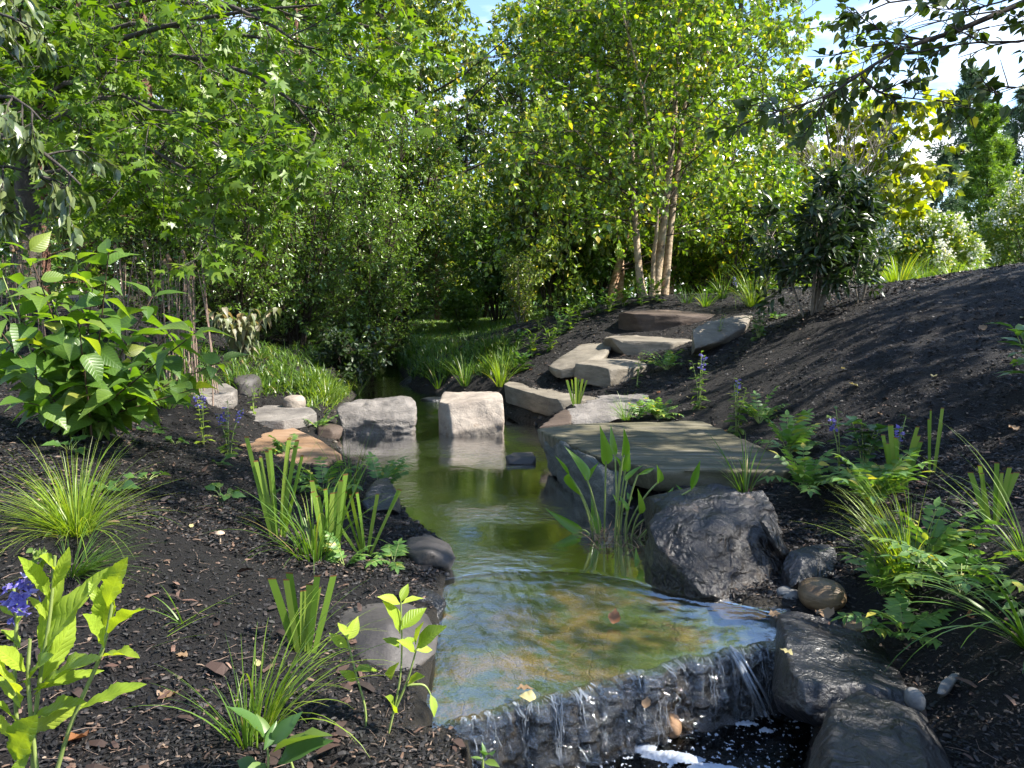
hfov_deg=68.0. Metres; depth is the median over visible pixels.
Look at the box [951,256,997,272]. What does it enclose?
ornamental grass
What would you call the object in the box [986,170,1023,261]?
spruce tree
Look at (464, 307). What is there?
leafy bush
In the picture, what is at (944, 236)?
flowering shrub
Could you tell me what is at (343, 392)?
bank grass
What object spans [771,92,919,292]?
leafy tree
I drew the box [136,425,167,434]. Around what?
ground plant
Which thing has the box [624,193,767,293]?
leafy shrub
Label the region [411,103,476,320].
feathery conifer
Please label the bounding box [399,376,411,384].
rock
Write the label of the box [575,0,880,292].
leafy tree
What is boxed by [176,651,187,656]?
fallen leaf
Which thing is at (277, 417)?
stone slab
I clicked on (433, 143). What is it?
fine leaved shrub
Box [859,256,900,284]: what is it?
ornamental grass
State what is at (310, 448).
stone slab
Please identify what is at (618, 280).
birch tree
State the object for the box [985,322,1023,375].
leafy plant
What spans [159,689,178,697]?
fallen leaf
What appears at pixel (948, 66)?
sky
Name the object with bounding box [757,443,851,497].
pinnate plant
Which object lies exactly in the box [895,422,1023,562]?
sedge clump
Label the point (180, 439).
ground plant
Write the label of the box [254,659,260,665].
fallen leaf
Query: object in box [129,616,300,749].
sedge clump
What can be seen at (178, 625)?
grass sprout
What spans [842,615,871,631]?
flat stone
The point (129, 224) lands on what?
feathery conifer
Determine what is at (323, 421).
pinnate plant
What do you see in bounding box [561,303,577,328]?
young perennial
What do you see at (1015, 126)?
spruce tree
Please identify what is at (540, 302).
leafy shrub
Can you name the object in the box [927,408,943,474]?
iris
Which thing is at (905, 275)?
ornamental grass
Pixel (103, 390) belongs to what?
leaved shrub
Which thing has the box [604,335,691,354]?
stone step
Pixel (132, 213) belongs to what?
feathery conifer
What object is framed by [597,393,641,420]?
sedge clump
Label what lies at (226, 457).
ground plant
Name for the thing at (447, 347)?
bank grass
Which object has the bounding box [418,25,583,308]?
leafy tree
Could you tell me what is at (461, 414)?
stepping stone
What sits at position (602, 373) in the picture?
stone step
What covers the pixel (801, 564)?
rock
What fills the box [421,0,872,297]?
birch tree
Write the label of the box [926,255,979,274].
ornamental grass
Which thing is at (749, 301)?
ornamental grass
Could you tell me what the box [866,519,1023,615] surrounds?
pinnate plant
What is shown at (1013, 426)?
fallen leaf
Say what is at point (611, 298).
young perennial
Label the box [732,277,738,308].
lobelia
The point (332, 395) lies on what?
grass clump
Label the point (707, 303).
ornamental grass
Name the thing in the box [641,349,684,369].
pinnate plant
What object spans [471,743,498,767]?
seedling
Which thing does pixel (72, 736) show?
fallen leaf
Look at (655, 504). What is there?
boulder
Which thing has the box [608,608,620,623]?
fallen leaf
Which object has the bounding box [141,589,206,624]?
grass sprout
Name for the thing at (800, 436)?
pinnate plant
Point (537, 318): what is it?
young perennial
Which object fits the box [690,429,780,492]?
sedge clump
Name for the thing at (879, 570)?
pinnate plant
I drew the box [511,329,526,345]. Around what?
young perennial
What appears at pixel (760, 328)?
leafy plant
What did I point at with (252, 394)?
seedling
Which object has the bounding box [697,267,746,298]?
ornamental grass
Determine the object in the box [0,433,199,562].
sedge clump
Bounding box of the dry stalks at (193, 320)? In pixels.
[109,239,218,405]
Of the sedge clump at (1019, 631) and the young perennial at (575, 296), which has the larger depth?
the young perennial at (575, 296)
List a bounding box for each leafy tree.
[0,0,146,292]
[0,2,157,262]
[3,0,256,312]
[72,0,347,312]
[186,0,474,291]
[252,0,563,321]
[345,0,509,265]
[417,84,506,294]
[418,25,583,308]
[429,0,640,308]
[494,0,727,303]
[552,0,763,285]
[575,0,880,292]
[750,70,839,287]
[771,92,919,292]
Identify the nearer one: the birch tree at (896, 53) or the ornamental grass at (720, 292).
the birch tree at (896, 53)
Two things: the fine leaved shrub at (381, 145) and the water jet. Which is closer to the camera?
the water jet
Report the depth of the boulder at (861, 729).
2.04 m
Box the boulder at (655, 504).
[643,483,737,535]
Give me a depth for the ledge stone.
2.91 m
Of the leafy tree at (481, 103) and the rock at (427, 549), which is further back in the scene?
the leafy tree at (481, 103)
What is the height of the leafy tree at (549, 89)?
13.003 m
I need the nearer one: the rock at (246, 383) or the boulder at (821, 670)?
the boulder at (821, 670)
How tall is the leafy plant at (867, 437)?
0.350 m
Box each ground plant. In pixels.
[41,435,93,454]
[88,479,141,490]
[124,471,170,479]
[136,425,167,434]
[162,436,188,443]
[204,483,245,501]
[212,454,236,465]
[769,311,785,318]
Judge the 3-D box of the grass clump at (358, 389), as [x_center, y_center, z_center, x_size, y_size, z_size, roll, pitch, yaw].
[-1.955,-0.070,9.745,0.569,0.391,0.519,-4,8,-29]
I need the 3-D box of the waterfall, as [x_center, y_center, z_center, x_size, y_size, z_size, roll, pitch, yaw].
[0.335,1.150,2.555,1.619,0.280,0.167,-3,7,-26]
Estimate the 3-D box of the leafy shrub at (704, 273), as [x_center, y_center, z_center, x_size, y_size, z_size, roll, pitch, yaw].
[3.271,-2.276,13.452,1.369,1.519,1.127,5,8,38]
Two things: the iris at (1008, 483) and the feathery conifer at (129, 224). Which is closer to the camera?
the iris at (1008, 483)
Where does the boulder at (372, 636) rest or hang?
on the ground at (890, 364)
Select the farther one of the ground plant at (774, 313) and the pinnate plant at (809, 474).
the ground plant at (774, 313)
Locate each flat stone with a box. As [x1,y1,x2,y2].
[704,601,768,619]
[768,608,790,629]
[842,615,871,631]
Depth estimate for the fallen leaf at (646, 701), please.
2.55 m
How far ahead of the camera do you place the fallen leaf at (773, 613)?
2.96 m
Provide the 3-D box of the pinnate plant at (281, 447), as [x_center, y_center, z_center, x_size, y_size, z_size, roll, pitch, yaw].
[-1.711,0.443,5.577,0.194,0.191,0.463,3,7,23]
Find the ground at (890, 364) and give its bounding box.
[0,264,1023,767]
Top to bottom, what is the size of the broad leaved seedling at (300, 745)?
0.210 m
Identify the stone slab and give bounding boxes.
[193,383,237,408]
[239,428,341,466]
[249,405,316,429]
[538,421,792,491]
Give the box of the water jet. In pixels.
[728,645,775,723]
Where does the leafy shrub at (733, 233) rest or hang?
on the ground at (890, 364)
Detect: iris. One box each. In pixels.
[244,432,321,537]
[268,572,336,653]
[309,449,375,551]
[323,489,401,553]
[566,377,587,405]
[881,425,922,492]
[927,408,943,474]
[967,462,1019,524]
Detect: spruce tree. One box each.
[853,115,921,283]
[907,149,969,272]
[922,63,1017,259]
[969,83,1023,230]
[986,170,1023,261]
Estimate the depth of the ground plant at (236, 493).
3.84 m
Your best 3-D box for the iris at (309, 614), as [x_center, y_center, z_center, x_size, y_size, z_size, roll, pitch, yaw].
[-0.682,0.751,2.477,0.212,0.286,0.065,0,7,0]
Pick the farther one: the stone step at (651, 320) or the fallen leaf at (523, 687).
the stone step at (651, 320)
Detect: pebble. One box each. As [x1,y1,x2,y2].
[775,586,797,599]
[904,687,925,711]
[937,672,959,696]
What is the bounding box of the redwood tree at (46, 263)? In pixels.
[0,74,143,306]
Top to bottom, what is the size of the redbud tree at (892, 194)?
3.630 m
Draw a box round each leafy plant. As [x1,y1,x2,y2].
[740,311,770,340]
[836,415,895,464]
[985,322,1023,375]
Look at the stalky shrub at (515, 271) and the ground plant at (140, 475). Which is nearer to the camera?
the ground plant at (140, 475)
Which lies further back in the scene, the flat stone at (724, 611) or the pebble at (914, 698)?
the flat stone at (724, 611)
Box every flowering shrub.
[862,203,991,282]
[970,167,1023,267]
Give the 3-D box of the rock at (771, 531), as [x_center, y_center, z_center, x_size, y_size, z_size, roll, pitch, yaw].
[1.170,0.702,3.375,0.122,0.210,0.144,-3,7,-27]
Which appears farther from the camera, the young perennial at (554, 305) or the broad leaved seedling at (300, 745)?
the young perennial at (554, 305)
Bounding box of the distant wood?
[0,180,888,306]
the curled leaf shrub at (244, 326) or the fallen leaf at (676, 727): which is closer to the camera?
the fallen leaf at (676, 727)
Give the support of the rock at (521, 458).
on the ground at (890, 364)
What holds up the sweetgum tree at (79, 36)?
on the ground at (890, 364)
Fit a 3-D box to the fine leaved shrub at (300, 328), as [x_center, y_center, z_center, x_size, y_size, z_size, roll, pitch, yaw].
[-3.293,-2.196,11.395,2.780,4.256,2.896,0,7,-4]
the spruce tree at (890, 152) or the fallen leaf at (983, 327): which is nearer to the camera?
the fallen leaf at (983, 327)
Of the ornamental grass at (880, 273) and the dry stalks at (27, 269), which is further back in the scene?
the ornamental grass at (880, 273)
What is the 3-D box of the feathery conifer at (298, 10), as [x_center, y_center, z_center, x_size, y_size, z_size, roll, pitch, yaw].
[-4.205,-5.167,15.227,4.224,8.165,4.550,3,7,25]
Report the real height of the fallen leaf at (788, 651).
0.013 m
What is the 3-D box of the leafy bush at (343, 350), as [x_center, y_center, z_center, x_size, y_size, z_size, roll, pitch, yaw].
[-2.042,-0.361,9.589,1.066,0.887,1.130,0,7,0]
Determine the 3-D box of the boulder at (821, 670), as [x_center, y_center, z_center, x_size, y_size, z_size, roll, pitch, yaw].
[1.129,1.007,2.641,0.428,0.218,0.646,2,7,18]
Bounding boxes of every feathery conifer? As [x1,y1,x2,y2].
[0,0,210,307]
[3,0,270,323]
[238,0,391,326]
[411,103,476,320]
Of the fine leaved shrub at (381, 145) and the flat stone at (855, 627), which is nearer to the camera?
the flat stone at (855, 627)
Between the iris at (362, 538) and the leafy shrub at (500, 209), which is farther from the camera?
the leafy shrub at (500, 209)
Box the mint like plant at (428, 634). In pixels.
[329,584,446,732]
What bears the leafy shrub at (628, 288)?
on the ground at (890, 364)
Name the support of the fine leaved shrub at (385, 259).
on the ground at (890, 364)
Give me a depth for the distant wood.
37.61 m
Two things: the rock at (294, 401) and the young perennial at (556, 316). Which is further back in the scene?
the young perennial at (556, 316)
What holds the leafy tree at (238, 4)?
on the ground at (890, 364)
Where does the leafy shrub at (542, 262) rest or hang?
on the ground at (890, 364)
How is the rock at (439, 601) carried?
on the ground at (890, 364)
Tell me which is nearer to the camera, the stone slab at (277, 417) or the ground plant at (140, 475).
the ground plant at (140, 475)
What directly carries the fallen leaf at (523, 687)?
on the water
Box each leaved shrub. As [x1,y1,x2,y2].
[0,231,249,440]
[74,68,295,327]
[106,60,317,335]
[121,0,376,337]
[195,95,382,346]
[215,17,435,351]
[299,157,450,366]
[337,68,496,332]
[737,156,890,318]
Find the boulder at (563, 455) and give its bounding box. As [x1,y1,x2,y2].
[537,431,632,513]
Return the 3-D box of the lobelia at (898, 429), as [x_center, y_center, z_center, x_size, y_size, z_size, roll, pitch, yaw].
[1.965,0.345,3.864,0.120,0.370,0.151,3,7,23]
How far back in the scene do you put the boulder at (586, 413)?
6.46 m
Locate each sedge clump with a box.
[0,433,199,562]
[0,509,151,591]
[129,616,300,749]
[196,454,407,567]
[236,584,411,755]
[311,417,379,499]
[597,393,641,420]
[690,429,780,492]
[789,473,978,588]
[870,546,1023,671]
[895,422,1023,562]
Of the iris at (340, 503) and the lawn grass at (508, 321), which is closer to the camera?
the iris at (340, 503)
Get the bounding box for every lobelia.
[0,534,145,767]
[193,381,213,443]
[215,400,243,454]
[632,355,642,387]
[690,351,710,409]
[724,378,748,436]
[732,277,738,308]
[826,406,851,470]
[884,417,909,486]
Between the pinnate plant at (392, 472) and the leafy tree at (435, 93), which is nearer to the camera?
the pinnate plant at (392, 472)
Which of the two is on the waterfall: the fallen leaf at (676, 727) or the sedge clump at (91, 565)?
the fallen leaf at (676, 727)
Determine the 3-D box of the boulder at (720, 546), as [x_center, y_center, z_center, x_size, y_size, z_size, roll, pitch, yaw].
[0.970,0.787,3.469,0.701,0.494,0.659,0,7,0]
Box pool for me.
[600,713,814,767]
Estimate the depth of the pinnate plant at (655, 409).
6.21 m
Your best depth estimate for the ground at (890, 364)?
3.67 m
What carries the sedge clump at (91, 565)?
on the ground at (890, 364)
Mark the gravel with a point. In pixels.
(446, 573)
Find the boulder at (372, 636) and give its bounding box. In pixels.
[337,603,437,670]
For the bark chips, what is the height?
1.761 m
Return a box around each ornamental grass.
[671,287,699,302]
[692,284,720,306]
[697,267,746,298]
[713,253,800,306]
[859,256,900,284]
[862,244,941,281]
[896,253,943,278]
[899,252,953,278]
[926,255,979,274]
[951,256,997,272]
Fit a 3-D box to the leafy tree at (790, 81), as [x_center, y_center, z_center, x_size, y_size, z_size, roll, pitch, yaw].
[7.410,-5.245,20.190,3.328,5.735,3.113,-2,7,-16]
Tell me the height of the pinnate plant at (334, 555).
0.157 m
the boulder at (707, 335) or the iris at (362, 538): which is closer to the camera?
the iris at (362, 538)
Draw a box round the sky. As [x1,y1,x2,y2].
[0,0,1023,294]
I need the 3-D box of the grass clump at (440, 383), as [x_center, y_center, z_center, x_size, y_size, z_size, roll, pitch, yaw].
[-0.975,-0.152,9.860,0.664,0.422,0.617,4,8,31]
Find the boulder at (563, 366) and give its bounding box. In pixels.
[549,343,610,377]
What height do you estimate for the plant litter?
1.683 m
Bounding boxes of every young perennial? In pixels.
[510,350,533,372]
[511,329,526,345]
[522,328,541,356]
[531,304,548,329]
[539,324,560,351]
[546,293,561,315]
[550,311,569,335]
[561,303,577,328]
[567,290,581,311]
[572,295,586,320]
[579,283,597,308]
[585,295,602,314]
[595,286,608,304]
[601,290,621,311]
[614,288,632,305]
[634,278,651,304]
[648,278,665,302]
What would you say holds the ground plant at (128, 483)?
on the ground at (890, 364)
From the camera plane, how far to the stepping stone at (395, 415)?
6.96 m
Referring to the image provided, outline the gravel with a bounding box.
[332,409,741,711]
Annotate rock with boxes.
[231,374,262,396]
[282,395,305,407]
[317,423,342,439]
[362,478,400,514]
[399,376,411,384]
[405,534,455,571]
[414,564,432,575]
[416,586,446,618]
[421,397,440,400]
[506,452,535,464]
[759,515,788,560]
[781,544,837,589]
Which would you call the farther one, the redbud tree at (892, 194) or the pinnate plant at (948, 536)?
the redbud tree at (892, 194)
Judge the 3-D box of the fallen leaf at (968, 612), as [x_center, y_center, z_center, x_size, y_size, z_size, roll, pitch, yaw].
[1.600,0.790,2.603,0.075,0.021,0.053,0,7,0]
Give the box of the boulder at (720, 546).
[644,490,783,603]
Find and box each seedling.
[227,706,333,767]
[246,388,258,414]
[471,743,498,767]
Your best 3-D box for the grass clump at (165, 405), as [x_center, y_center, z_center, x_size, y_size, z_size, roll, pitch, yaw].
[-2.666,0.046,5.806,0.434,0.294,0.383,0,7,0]
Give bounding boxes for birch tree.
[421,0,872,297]
[498,0,791,303]
[705,0,1023,151]
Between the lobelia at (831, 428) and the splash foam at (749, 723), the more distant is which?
the lobelia at (831, 428)
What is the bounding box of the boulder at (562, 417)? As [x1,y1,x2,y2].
[539,409,570,428]
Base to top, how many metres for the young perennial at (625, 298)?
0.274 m
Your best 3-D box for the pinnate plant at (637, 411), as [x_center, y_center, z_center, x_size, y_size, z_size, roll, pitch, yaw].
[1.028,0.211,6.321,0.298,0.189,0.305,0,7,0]
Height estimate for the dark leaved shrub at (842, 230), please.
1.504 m
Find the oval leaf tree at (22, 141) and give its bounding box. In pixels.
[0,0,125,252]
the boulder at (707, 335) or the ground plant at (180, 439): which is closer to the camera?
the ground plant at (180, 439)
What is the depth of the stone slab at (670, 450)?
4.78 m
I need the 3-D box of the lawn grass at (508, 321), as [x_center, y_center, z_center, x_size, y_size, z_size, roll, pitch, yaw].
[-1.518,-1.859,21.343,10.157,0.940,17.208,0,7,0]
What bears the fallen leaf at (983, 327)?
on the ground at (890, 364)
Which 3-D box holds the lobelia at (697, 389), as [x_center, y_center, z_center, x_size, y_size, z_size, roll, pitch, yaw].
[1.542,-0.021,6.221,0.192,0.501,0.209,0,7,0]
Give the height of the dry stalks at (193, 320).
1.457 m
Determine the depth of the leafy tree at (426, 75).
16.49 m
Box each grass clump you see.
[157,373,176,408]
[303,369,354,403]
[350,374,373,393]
[412,355,459,388]
[441,355,478,385]
[481,349,531,386]
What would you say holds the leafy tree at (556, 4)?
on the ground at (890, 364)
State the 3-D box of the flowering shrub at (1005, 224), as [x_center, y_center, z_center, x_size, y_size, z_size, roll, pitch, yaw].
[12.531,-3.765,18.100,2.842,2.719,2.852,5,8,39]
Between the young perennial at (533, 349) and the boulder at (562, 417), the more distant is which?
the young perennial at (533, 349)
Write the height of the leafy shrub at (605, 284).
5.086 m
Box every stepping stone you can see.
[336,396,416,433]
[438,391,503,436]
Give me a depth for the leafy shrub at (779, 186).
13.46 m
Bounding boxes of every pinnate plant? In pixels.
[262,433,300,453]
[276,456,368,497]
[303,409,337,427]
[323,530,373,566]
[364,451,413,483]
[365,538,408,573]
[627,400,647,418]
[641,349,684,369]
[641,395,683,418]
[726,386,789,423]
[755,408,826,455]
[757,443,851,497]
[818,447,935,508]
[830,590,955,648]
[838,542,934,598]
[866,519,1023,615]
[868,496,988,569]
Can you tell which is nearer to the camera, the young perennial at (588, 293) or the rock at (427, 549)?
the rock at (427, 549)
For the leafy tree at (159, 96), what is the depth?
17.16 m
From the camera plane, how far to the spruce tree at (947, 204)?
27.02 m
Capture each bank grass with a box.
[80,334,235,399]
[216,339,355,402]
[287,361,358,412]
[390,324,529,383]
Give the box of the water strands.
[455,644,774,767]
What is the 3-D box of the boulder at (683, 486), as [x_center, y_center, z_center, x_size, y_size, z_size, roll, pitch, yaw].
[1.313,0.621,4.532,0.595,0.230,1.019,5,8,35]
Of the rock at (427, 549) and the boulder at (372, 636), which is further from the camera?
the rock at (427, 549)
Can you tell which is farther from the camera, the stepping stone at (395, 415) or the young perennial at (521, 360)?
the young perennial at (521, 360)
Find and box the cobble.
[797,577,846,610]
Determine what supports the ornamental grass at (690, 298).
on the ground at (890, 364)
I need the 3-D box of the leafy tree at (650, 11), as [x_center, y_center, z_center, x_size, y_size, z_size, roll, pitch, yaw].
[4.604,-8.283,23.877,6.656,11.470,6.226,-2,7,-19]
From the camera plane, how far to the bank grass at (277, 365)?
8.23 m
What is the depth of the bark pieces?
2.22 m
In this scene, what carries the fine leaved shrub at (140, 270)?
on the ground at (890, 364)
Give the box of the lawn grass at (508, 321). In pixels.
[286,304,589,357]
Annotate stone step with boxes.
[504,382,597,415]
[574,359,647,387]
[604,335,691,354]
[618,310,714,330]
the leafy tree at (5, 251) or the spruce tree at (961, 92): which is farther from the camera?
the spruce tree at (961, 92)
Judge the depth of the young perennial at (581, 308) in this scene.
10.21 m
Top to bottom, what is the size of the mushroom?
0.065 m
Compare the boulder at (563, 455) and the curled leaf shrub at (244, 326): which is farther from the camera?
the curled leaf shrub at (244, 326)
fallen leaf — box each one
[61,729,88,742]
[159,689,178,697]
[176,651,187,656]
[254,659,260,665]
[516,684,532,689]
[520,690,535,701]
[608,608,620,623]
[642,696,650,707]
[668,715,681,738]
[768,610,779,616]
[779,648,792,654]
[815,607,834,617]
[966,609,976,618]
[978,325,986,329]
[1009,424,1019,429]
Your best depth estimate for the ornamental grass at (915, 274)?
10.20 m
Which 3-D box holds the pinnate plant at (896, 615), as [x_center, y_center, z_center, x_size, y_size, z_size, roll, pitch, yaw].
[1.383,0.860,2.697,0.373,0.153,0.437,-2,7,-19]
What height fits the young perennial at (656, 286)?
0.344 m
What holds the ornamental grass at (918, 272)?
on the ground at (890, 364)
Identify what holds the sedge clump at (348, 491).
on the ground at (890, 364)
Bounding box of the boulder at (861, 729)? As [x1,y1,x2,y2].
[808,690,952,767]
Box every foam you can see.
[600,710,811,767]
[612,714,812,767]
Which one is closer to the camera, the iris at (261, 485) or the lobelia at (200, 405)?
the iris at (261, 485)
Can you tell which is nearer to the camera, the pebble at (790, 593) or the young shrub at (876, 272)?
the pebble at (790, 593)
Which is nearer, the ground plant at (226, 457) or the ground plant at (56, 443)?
the ground plant at (56, 443)
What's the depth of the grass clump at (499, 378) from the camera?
8.60 m
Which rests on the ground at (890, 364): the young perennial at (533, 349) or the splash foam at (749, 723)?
the young perennial at (533, 349)
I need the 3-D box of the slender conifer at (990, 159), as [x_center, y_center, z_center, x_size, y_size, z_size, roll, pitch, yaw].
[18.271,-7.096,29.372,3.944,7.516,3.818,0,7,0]
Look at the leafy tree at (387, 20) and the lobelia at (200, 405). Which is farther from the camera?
the leafy tree at (387, 20)
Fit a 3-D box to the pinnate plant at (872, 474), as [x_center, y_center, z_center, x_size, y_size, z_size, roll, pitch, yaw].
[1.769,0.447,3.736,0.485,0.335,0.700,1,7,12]
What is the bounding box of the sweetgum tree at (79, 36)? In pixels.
[0,0,462,299]
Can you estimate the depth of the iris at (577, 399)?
7.05 m
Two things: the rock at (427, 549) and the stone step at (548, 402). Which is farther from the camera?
the stone step at (548, 402)
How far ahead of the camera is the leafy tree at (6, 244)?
16.34 m
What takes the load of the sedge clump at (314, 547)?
on the ground at (890, 364)
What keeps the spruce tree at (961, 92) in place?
on the ground at (890, 364)
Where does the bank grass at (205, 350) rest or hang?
on the ground at (890, 364)
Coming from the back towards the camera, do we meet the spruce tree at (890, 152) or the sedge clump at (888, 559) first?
the spruce tree at (890, 152)
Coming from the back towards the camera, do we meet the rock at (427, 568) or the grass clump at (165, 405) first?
the grass clump at (165, 405)
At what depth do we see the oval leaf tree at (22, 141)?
4.91 m
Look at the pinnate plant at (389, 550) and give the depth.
3.39 m
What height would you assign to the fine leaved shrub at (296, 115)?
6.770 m
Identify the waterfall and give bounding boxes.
[443,639,781,767]
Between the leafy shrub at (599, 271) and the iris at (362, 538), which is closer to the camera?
the iris at (362, 538)
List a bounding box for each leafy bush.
[310,321,392,388]
[435,283,484,330]
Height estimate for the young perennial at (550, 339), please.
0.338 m
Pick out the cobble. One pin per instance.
(816, 593)
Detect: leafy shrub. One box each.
[413,234,484,307]
[424,173,521,317]
[440,198,554,320]
[476,90,632,317]
[486,73,676,307]
[491,233,567,311]
[498,198,616,315]
[600,143,717,297]
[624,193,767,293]
[663,210,728,292]
[682,188,786,291]
[695,150,812,291]
[745,162,827,287]
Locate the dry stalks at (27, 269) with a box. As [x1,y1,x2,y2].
[0,241,53,338]
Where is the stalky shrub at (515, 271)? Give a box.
[491,244,547,323]
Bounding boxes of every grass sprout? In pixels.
[19,594,235,682]
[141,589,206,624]
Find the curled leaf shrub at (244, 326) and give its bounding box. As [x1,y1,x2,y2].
[198,307,281,359]
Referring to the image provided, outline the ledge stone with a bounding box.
[429,573,776,767]
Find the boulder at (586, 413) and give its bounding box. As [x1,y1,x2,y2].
[567,394,649,423]
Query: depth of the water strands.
2.54 m
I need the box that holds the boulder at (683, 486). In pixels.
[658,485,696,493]
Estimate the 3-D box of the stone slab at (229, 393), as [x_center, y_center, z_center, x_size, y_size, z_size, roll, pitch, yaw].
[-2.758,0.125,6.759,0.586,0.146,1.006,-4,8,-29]
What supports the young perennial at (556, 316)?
on the ground at (890, 364)
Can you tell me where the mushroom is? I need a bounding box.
[214,530,224,543]
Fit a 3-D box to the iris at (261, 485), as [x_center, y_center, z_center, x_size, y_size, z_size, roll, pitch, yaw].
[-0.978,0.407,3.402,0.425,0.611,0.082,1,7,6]
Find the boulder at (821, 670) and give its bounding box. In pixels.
[772,611,907,726]
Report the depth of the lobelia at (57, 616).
1.68 m
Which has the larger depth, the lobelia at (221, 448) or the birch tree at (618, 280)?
the birch tree at (618, 280)
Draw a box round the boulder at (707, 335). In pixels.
[691,315,752,354]
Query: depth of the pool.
2.63 m
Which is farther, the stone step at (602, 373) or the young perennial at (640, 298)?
the young perennial at (640, 298)
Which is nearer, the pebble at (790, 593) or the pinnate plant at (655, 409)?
the pebble at (790, 593)
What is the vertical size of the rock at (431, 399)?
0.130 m
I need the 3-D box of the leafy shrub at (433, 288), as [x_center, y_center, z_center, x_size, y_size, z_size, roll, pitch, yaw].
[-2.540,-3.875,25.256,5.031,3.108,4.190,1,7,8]
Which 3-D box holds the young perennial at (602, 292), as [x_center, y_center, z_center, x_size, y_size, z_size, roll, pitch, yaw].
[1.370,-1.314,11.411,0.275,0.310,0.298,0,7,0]
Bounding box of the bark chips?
[0,262,1023,767]
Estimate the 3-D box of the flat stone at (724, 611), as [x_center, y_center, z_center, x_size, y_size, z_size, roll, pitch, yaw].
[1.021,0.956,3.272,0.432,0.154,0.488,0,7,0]
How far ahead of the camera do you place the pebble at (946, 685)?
2.37 m
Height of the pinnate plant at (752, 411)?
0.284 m
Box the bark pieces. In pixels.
[0,299,1023,767]
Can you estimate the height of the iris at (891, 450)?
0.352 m
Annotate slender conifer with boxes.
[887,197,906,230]
[952,101,1023,263]
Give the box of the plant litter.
[2,295,1023,767]
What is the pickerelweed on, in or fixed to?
on the ground at (890, 364)
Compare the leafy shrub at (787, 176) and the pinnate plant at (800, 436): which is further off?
the leafy shrub at (787, 176)
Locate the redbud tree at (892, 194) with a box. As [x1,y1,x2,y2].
[778,42,971,284]
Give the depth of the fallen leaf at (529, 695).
2.45 m
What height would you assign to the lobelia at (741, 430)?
0.418 m
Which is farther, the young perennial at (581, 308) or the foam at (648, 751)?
the young perennial at (581, 308)
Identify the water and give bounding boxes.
[336,361,786,613]
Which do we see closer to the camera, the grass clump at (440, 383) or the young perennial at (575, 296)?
the grass clump at (440, 383)
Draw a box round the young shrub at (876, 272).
[832,238,894,302]
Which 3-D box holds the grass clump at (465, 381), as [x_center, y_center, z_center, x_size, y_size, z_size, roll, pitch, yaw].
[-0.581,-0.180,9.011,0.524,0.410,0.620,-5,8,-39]
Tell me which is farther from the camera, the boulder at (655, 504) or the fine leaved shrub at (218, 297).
the fine leaved shrub at (218, 297)
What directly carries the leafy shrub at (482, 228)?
on the ground at (890, 364)
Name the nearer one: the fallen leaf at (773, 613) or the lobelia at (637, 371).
the fallen leaf at (773, 613)
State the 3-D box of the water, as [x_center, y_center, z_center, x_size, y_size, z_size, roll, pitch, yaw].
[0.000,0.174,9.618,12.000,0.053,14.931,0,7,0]
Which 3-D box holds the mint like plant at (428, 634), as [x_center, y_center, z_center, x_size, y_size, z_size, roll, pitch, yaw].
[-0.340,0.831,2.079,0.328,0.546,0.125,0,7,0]
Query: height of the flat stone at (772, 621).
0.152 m
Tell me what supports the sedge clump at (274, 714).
on the ground at (890, 364)
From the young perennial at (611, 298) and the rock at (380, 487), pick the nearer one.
the rock at (380, 487)
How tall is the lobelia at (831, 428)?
0.373 m
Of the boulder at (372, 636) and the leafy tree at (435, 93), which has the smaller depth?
the boulder at (372, 636)
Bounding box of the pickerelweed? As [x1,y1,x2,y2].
[545,426,699,560]

